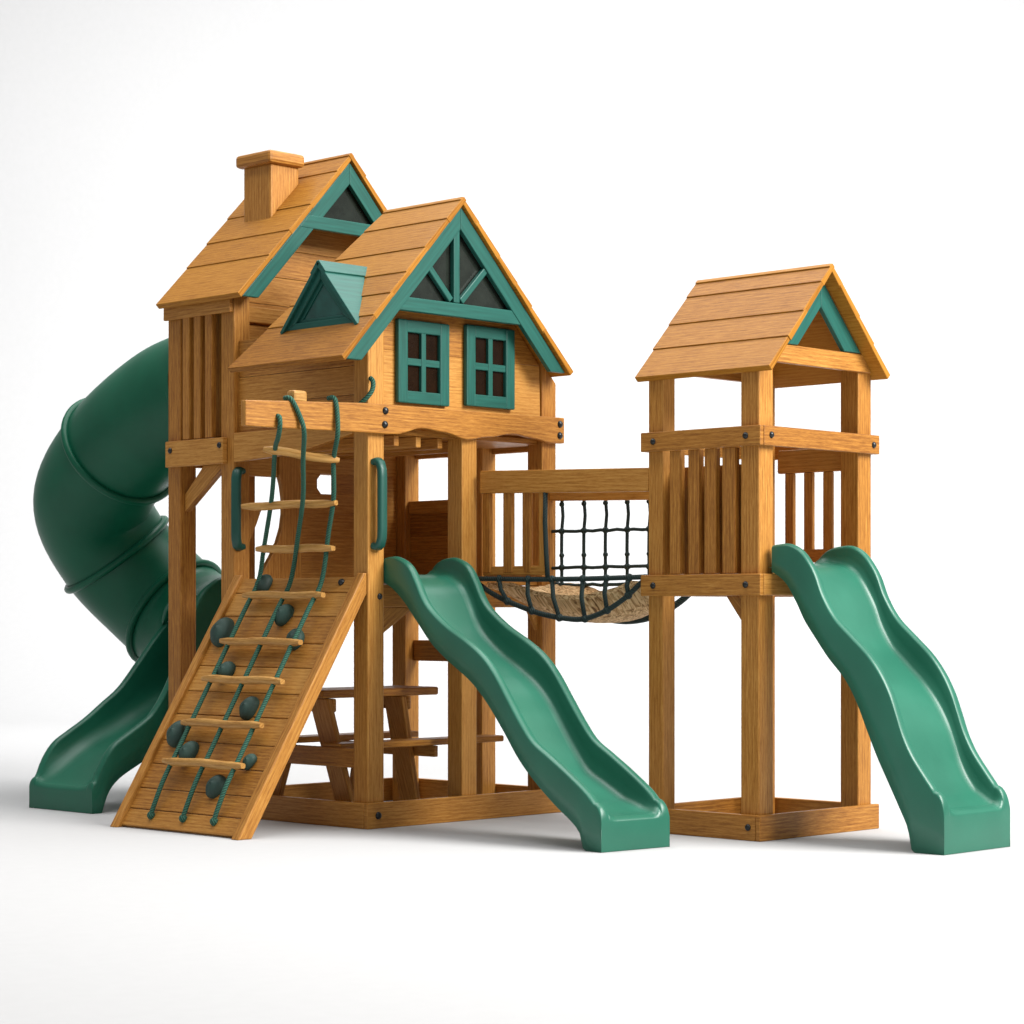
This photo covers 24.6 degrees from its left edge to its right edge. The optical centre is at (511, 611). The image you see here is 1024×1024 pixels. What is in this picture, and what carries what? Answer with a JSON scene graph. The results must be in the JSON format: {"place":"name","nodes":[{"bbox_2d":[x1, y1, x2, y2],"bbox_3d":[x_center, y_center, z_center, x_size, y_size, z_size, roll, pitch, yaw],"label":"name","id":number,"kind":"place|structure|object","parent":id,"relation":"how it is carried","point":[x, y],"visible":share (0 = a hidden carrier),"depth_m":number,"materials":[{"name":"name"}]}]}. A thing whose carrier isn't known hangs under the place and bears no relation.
{"place":"outdoors","nodes":[
{"label":"outdoors","id":0,"kind":"place"},
{"bbox_2d":[0,0,1023,721],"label":"backdrop","id":1,"kind":"structure","parent":0,"point":[622,176],"depth_m":30.00,"materials":[{"name":"white"}]},
{"bbox_2d":[0,722,1023,1023],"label":"ground","id":2,"kind":"structure","parent":0,"point":[542,918],"depth_m":8.73,"materials":[{"name":"white"}]},
{"bbox_2d":[29,338,220,813],"bbox_3d":[-2.293,-0.270,14.214,1.746,2.787,1.704,0,0,44],"label":"tube slide","id":3,"kind":"object","parent":2,"relation":"on","point":[101,487],"visible":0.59,"depth_m":13.96,"materials":[{"name":"green plastic"}]},
{"bbox_2d":[110,573,365,839],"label":"climbing ramp","id":4,"kind":"structure","parent":2,"relation":"on","point":[294,697],"depth_m":12.17,"materials":[{"name":"brown wood"}]},
{"bbox_2d":[156,150,572,829],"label":"playhouse tower","id":5,"kind":"structure","parent":2,"relation":"on","point":[318,282],"depth_m":12.85,"materials":[{"name":"brown wood"}]},
{"bbox_2d":[147,376,375,825],"bbox_3d":[-1.304,-0.073,12.152,0.926,2.296,0.838,0,0,44],"label":"rope ladder","id":6,"kind":"object","parent":5,"relation":"hanging from","point":[302,454],"visible":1,"depth_m":12.17,"materials":[{"name":"brown wood"}]},
{"bbox_2d":[300,187,371,236],"bbox_3d":[-0.940,-2.343,13.398,0.050,0.385,0.747,0,0,44],"label":"gable window","id":7,"kind":"structure","parent":5,"relation":"in","point":[345,216],"depth_m":13.38,"materials":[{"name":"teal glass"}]},
{"bbox_2d":[395,318,448,406],"bbox_3d":[-0.473,-1.318,12.438,0.031,0.440,0.375,0,0,44],"label":"window","id":8,"kind":"structure","parent":5,"relation":"in","point":[421,348],"depth_m":12.43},
{"bbox_2d":[399,231,519,324],"bbox_3d":[-0.297,-1.828,12.486,0.044,0.525,0.977,0,0,44],"label":"gable window","id":9,"kind":"structure","parent":5,"relation":"in","point":[456,286],"depth_m":12.47,"materials":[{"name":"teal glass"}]},
{"bbox_2d":[464,324,514,409],"bbox_3d":[-0.123,-1.332,12.799,0.031,0.440,0.374,0,0,44],"label":"window","id":10,"kind":"structure","parent":5,"relation":"in","point":[489,352],"depth_m":12.79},
{"bbox_2d":[478,468,689,623],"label":"rope bridge","id":11,"kind":"structure","parent":5,"relation":"attached to","point":[625,602],"depth_m":12.52,"materials":[{"name":"brown wood"}]},
{"bbox_2d":[272,685,503,801],"bbox_3d":[-0.775,0.766,13.084,0.845,0.695,1.230,0,0,44],"label":"picnic table","id":12,"kind":"object","parent":2,"relation":"on","point":[402,746],"visible":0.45,"depth_m":12.93,"materials":[{"name":"brown wood"}]},
{"bbox_2d":[384,556,669,852],"bbox_3d":[0.003,0.417,11.797,0.440,1.414,1.820,0,0,-40],"label":"wave slide","id":13,"kind":"object","parent":2,"relation":"on","point":[598,794],"visible":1,"depth_m":11.66,"materials":[{"name":"green plastic"}]},
{"bbox_2d":[635,263,889,841],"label":"lookout tower","id":14,"kind":"structure","parent":2,"relation":"on","point":[760,336],"depth_m":11.89,"materials":[{"name":"brown wood"}]},
{"bbox_2d":[769,543,1009,854],"bbox_3d":[1.787,0.394,11.434,1.123,1.460,0.560,0,0,44],"label":"wave slide","id":15,"kind":"object","parent":2,"relation":"on","point":[949,794],"visible":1,"depth_m":11.29,"materials":[{"name":"green plastic"}]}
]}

